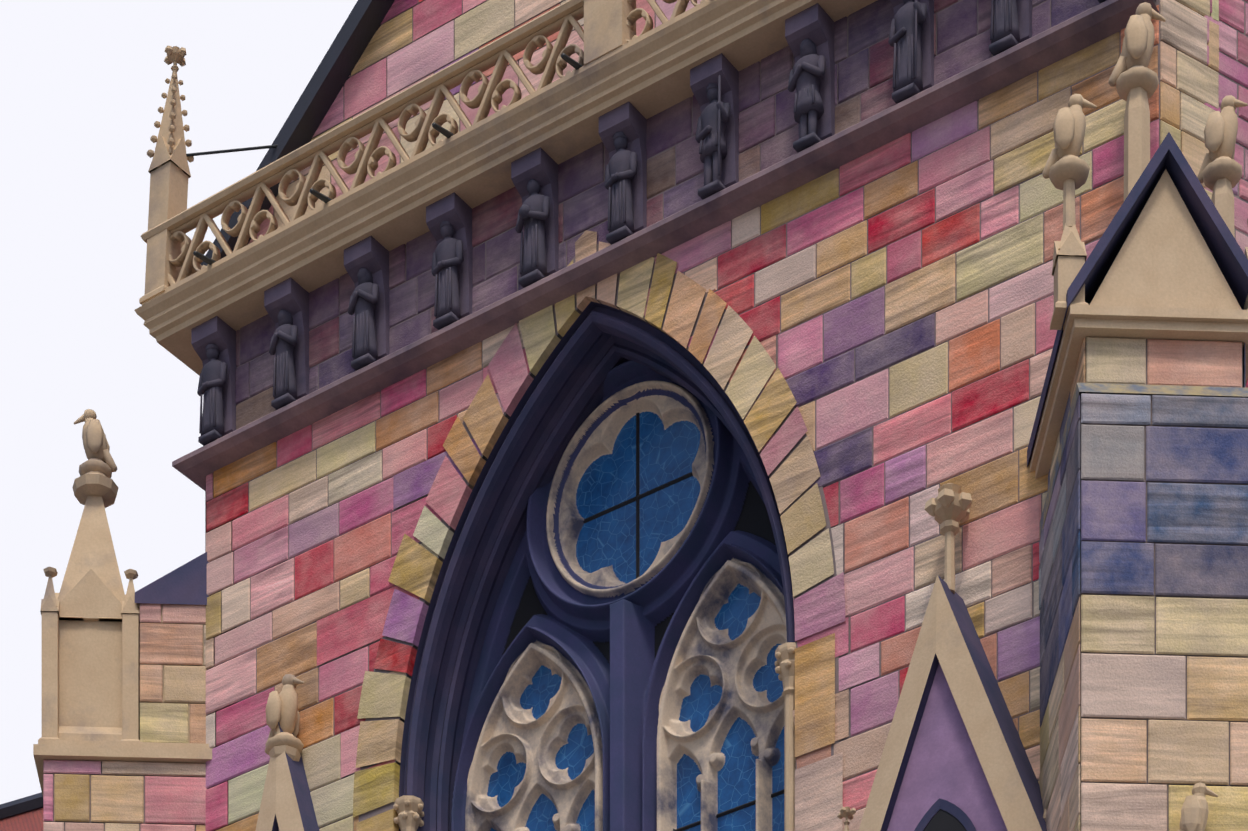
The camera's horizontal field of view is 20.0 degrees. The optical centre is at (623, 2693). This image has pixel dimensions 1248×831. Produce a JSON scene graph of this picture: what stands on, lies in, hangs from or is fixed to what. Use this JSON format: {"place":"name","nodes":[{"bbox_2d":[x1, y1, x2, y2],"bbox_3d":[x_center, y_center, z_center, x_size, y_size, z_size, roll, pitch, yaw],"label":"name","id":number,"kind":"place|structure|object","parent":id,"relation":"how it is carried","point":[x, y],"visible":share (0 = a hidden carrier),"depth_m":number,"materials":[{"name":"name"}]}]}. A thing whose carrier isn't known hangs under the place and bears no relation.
{"place":"outdoors","nodes":[
{"label":"outdoors","id":0,"kind":"place"},
{"bbox_2d":[140,604,204,742],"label":"mortar joints","id":1,"kind":"object","parent":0,"point":[177,665],"visible":0.07,"depth_m":33.29,"materials":[{"name":"concrete"}]},
{"bbox_2d":[0,0,357,803],"label":"sky","id":2,"kind":"structure","parent":0,"point":[82,82],"materials":[{"name":"white"}]},
{"bbox_2d":[201,0,692,460],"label":"roof edge","id":3,"kind":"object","parent":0,"point":[362,24],"depth_m":33.02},
{"bbox_2d":[186,145,277,156],"bbox_3d":[-3.618,-23.894,33.222,1.206,0.270,0.024,0,0,-9],"label":"tie rod","id":4,"kind":"object","parent":3,"relation":"attached to","point":[231,150],"visible":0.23,"depth_m":33.20,"materials":[{"name":"metal"}]},
{"bbox_2d":[141,0,583,274],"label":"balustrade rail","id":5,"kind":"object","parent":3,"relation":"attached to","point":[396,101],"visible":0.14,"depth_m":31.61,"materials":[{"name":"beige stone"}]},
{"bbox_2d":[134,0,876,489],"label":"cornice","id":6,"kind":"structure","parent":3,"relation":"attached to","point":[646,74],"depth_m":31.00,"materials":[{"name":"beige stone"}]},
{"bbox_2d":[139,46,193,304],"bbox_3d":[-4.276,-23.609,33.181,0.447,2.360,0.335,0,0,35],"label":"pinnacle","id":7,"kind":"object","parent":6,"relation":"on","point":[169,172],"visible":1,"depth_m":33.09,"materials":[{"name":"beige stone"}]},
{"bbox_2d":[193,53,582,264],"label":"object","id":8,"kind":"object","parent":6,"relation":"on","point":[576,65],"visible":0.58,"depth_m":31.05,"materials":[{"name":"metal"}]},
{"bbox_2d":[168,0,705,285],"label":"balustrade","id":9,"kind":"object","parent":6,"relation":"on","point":[302,198],"visible":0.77,"depth_m":31.56,"materials":[{"name":"beige stone"}]},
{"bbox_2d":[584,0,635,64],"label":"balustrade post","id":10,"kind":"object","parent":6,"relation":"on","point":[607,29],"depth_m":30.08,"materials":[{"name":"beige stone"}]},
{"bbox_2d":[273,0,655,215],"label":"gable backing","id":11,"kind":"object","parent":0,"point":[433,71],"depth_m":32.55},
{"bbox_2d":[248,0,700,243],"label":"gable wall","id":12,"kind":"structure","parent":0,"point":[476,27],"depth_m":32.52,"materials":[{"name":"stone"}]},
{"bbox_2d":[394,207,798,555],"bbox_3d":[-0.314,-15.519,30.707,4.340,11.000,0.001,0,0,35],"label":"joint","id":13,"kind":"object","parent":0,"point":[413,501],"depth_m":29.84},
{"bbox_2d":[235,0,1099,429],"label":"gallery wall","id":14,"kind":"structure","parent":0,"point":[961,46],"depth_m":30.29,"materials":[{"name":"stone"}]},
{"bbox_2d":[1030,169,1247,478],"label":"gable","id":15,"kind":"structure","parent":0,"point":[1164,279],"depth_m":26.44,"materials":[{"name":"beige stone"}]},
{"bbox_2d":[1027,132,1247,466],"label":"gable roof","id":16,"kind":"structure","parent":15,"relation":"on","point":[1229,256],"depth_m":26.40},
{"bbox_2d":[1050,86,1247,329],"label":"pedestals","id":17,"kind":"object","parent":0,"point":[1069,256],"visible":0.52,"depth_m":26.95,"materials":[{"name":"beige stone"}]},
{"bbox_2d":[1042,2,1247,190],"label":"bird statues","id":18,"kind":"object","parent":17,"relation":"on","point":[1064,161],"visible":0.94,"depth_m":26.96,"materials":[{"name":"beige stone"}]},
{"bbox_2d":[1178,783,1217,830],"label":"bird statue","id":19,"kind":"object","parent":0,"point":[1194,812],"visible":1,"depth_m":26.13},
{"bbox_2d":[1160,0,1247,239],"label":"backing wall","id":20,"kind":"structure","parent":0,"point":[1238,84],"depth_m":27.98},
{"bbox_2d":[1160,0,1218,198],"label":"wall quoins","id":21,"kind":"object","parent":20,"relation":"attached to","point":[1183,28],"depth_m":27.67,"materials":[{"name":"stone"}]},
{"bbox_2d":[1203,0,1247,387],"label":"rubble wall","id":22,"kind":"structure","parent":20,"relation":"attached to","point":[1231,12],"depth_m":27.96,"materials":[{"name":"stone"}]},
{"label":"distant wall","id":23,"kind":"object","parent":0,"visible":0},
{"bbox_2d":[0,808,43,830],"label":"distant roof","id":24,"kind":"structure","parent":23,"relation":"on","point":[31,821],"depth_m":42.84,"materials":[{"name":"tile"}]},
{"bbox_2d":[0,792,42,819],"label":"roof edge","id":25,"kind":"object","parent":24,"relation":"on","point":[21,805],"depth_m":42.96,"materials":[{"name":"stone"}]},
{"label":"ground","id":26,"kind":"structure","parent":0,"visible":0},
{"bbox_2d":[44,761,204,830],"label":"mortar joints","id":27,"kind":"object","parent":26,"relation":"on","point":[113,822],"visible":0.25,"depth_m":33.26,"materials":[{"name":"concrete"}]},
{"bbox_2d":[43,760,206,830],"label":"stone wall","id":28,"kind":"structure","parent":27,"relation":"attached to","point":[168,800],"depth_m":33.24,"materials":[{"name":"stone"}]},
{"bbox_2d":[33,740,212,795],"bbox_3d":[-4.518,-18.249,33.865,2.486,0.160,2.357,0,0,35],"label":"stone ledge","id":29,"kind":"object","parent":28,"relation":"on","point":[119,751],"visible":0.26,"depth_m":33.20,"materials":[{"name":"beige stone"}]},
{"bbox_2d":[39,471,139,741],"bbox_3d":[-5.042,-19.735,33.736,1.376,2.812,1.391,0,0,35],"label":"pinnacle","id":30,"kind":"object","parent":29,"relation":"on","point":[90,613],"visible":0.69,"depth_m":33.37,"materials":[{"name":"beige stone"}]},
{"bbox_2d":[74,409,116,478],"bbox_3d":[-5.039,-21.455,33.737,0.376,0.667,0.326,0,0,35],"label":"bird statue","id":31,"kind":"object","parent":30,"relation":"on","point":[97,449],"visible":0.98,"depth_m":33.66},
{"bbox_2d":[135,552,208,604],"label":"roof","id":32,"kind":"structure","parent":27,"relation":"attached to","point":[186,583],"depth_m":33.25,"materials":[{"name":"stone"}]},
{"bbox_2d":[205,367,465,826],"bbox_3d":[-1.460,-10.319,36.430,0.400,24.600,8.000,0,0,35],"label":"backing","id":33,"kind":"object","parent":26,"relation":"on","point":[442,559],"depth_m":33.21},
{"bbox_2d":[205,0,1159,830],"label":"facade backing","id":34,"kind":"object","parent":26,"relation":"on","point":[1157,2],"depth_m":28.94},
{"bbox_2d":[140,603,206,743],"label":"stone wall","id":35,"kind":"structure","parent":34,"relation":"attached to","point":[175,644],"depth_m":33.26,"materials":[{"name":"stone"}]},
{"bbox_2d":[268,745,300,761],"bbox_3d":[-3.118,-17.744,32.492,0.277,0.210,0.277,0,0,13],"label":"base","id":36,"kind":"object","parent":34,"relation":"attached to","point":[293,753],"visible":0.35,"depth_m":32.39,"materials":[{"name":"beige stone"}]},
{"bbox_2d":[265,674,303,754],"bbox_3d":[-3.119,-18.175,32.492,0.353,0.712,0.353,0,0,-10],"label":"bird statue","id":37,"kind":"object","parent":36,"relation":"on","point":[281,708],"visible":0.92,"depth_m":32.40,"materials":[{"name":"beige stone"}]},
{"bbox_2d":[272,722,319,830],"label":"gable roof","id":38,"kind":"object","parent":34,"relation":"attached to","point":[303,795],"visible":0.33,"depth_m":32.40,"materials":[{"name":"stone"}]},
{"bbox_2d":[255,724,303,830],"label":"gable trim","id":39,"kind":"structure","parent":38,"relation":"attached to","point":[279,799],"depth_m":32.37,"materials":[{"name":"beige stone"}]},
{"bbox_2d":[393,642,795,830],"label":"columns","id":40,"kind":"structure","parent":34,"relation":"attached to","point":[408,809],"depth_m":29.53,"materials":[{"name":"beige stone"}]},
{"bbox_2d":[399,301,794,830],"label":"arch orders","id":41,"kind":"object","parent":34,"relation":"attached to","point":[560,401],"visible":0.81,"depth_m":31.59,"materials":[{"name":"stone"}]},
{"bbox_2d":[451,360,786,830],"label":"tracery","id":42,"kind":"object","parent":41,"relation":"attached to","point":[626,677],"visible":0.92,"depth_m":31.13,"materials":[{"name":"stone"}]},
{"bbox_2d":[353,231,844,830],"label":"voussoirs","id":43,"kind":"object","parent":34,"relation":"attached to","point":[817,609],"visible":0.88,"depth_m":30.18,"materials":[{"name":"stone"}]},
{"bbox_2d":[359,244,838,821],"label":"mortar joints","id":44,"kind":"object","parent":43,"relation":"attached to","point":[391,804],"visible":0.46,"depth_m":29.99,"materials":[{"name":"grey concrete"}]},
{"bbox_2d":[172,0,1158,490],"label":"ledge","id":45,"kind":"object","parent":34,"relation":"on","point":[1070,36],"visible":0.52,"depth_m":29.96,"materials":[{"name":"stone"}]},
{"bbox_2d":[237,0,1050,404],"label":"gallery backing","id":46,"kind":"object","parent":45,"relation":"on","point":[601,182],"depth_m":30.28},
{"bbox_2d":[191,0,1032,435],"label":"corbels","id":47,"kind":"object","parent":46,"relation":"attached to","point":[815,22],"visible":0.44,"depth_m":30.81,"materials":[{"name":"stone"}]},
{"bbox_2d":[197,0,1105,445],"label":"statues","id":48,"kind":"object","parent":45,"relation":"on","point":[807,70],"visible":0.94,"depth_m":30.29,"materials":[{"name":"stone"}]},
{"bbox_2d":[205,5,1158,830],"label":"facade","id":49,"kind":"structure","parent":34,"relation":"attached to","point":[967,359],"depth_m":29.09,"materials":[{"name":"stone"}]},
{"bbox_2d":[837,806,1046,830],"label":"finials","id":50,"kind":"object","parent":34,"relation":"attached to","point":[846,812],"visible":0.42,"depth_m":28.97,"materials":[{"name":"beige stone"}]},
{"bbox_2d":[859,483,1041,830],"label":"trim","id":51,"kind":"structure","parent":34,"relation":"attached to","point":[948,510],"depth_m":28.16,"materials":[{"name":"beige stone"}]},
{"bbox_2d":[881,576,1046,830],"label":"gable roof","id":52,"kind":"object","parent":34,"relation":"attached to","point":[1010,733],"visible":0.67,"depth_m":28.19,"materials":[{"name":"stone"}]},
{"bbox_2d":[887,663,1007,830],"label":"gable panel","id":53,"kind":"object","parent":52,"relation":"attached to","point":[944,763],"visible":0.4,"depth_m":28.22,"materials":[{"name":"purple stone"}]},
{"bbox_2d":[914,798,975,830],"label":"arch frame","id":54,"kind":"object","parent":53,"relation":"attached to","point":[959,814],"visible":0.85,"depth_m":28.18,"materials":[{"name":"stone"}]},
{"bbox_2d":[924,809,966,830],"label":"arched opening","id":55,"kind":"object","parent":53,"relation":"attached to","point":[941,820],"visible":1,"depth_m":28.21,"materials":[{"name":"stone"}]},
{"bbox_2d":[1058,396,1247,830],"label":"mortar joints","id":56,"kind":"object","parent":26,"relation":"on","point":[1155,596],"visible":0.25,"depth_m":26.36,"materials":[{"name":"grey concrete"}]},
{"bbox_2d":[1039,394,1079,727],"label":"buttress side wall","id":57,"kind":"structure","parent":56,"relation":"attached to","point":[1059,562],"depth_m":27.14,"materials":[{"name":"stone"}]},
{"bbox_2d":[1039,597,1079,830],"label":"buttress side wall","id":58,"kind":"structure","parent":56,"relation":"attached to","point":[1059,781],"depth_m":26.96,"materials":[{"name":"stone"}]},
{"bbox_2d":[1048,338,1084,488],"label":"wall","id":59,"kind":"structure","parent":56,"relation":"attached to","point":[1079,375],"depth_m":27.01,"materials":[{"name":"stone"}]},
{"bbox_2d":[1039,383,1247,540],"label":"molding","id":60,"kind":"structure","parent":56,"relation":"on","point":[1080,388],"depth_m":26.41,"materials":[{"name":"beige stone"}]},
{"bbox_2d":[1085,339,1242,397],"bbox_3d":[4.001,-17.369,27.558,2.261,0.500,2.432,0,0,35],"label":"joint","id":61,"kind":"object","parent":56,"relation":"on","point":[1159,394],"visible":0.07,"depth_m":26.48,"materials":[{"name":"grey concrete"}]},
{"bbox_2d":[1086,337,1241,386],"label":"stone blocks","id":62,"kind":"object","parent":56,"relation":"attached to","point":[1173,362],"visible":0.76,"depth_m":26.45,"materials":[{"name":"stone"}]},
{"bbox_2d":[1081,393,1247,597],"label":"stone blocks","id":63,"kind":"object","parent":56,"relation":"attached to","point":[1184,513],"visible":0.96,"depth_m":26.33,"materials":[{"name":"stone"}]},
{"bbox_2d":[1081,595,1247,830],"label":"stone wall","id":64,"kind":"structure","parent":56,"relation":"attached to","point":[1143,687],"depth_m":26.33,"materials":[{"name":"stone"}]},
{"bbox_2d":[1243,343,1245,387],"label":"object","id":65,"kind":"object","parent":56,"relation":"attached to","point":[1244,375],"visible":0.08,"depth_m":26.51,"materials":[{"name":"stone"}]}
]}

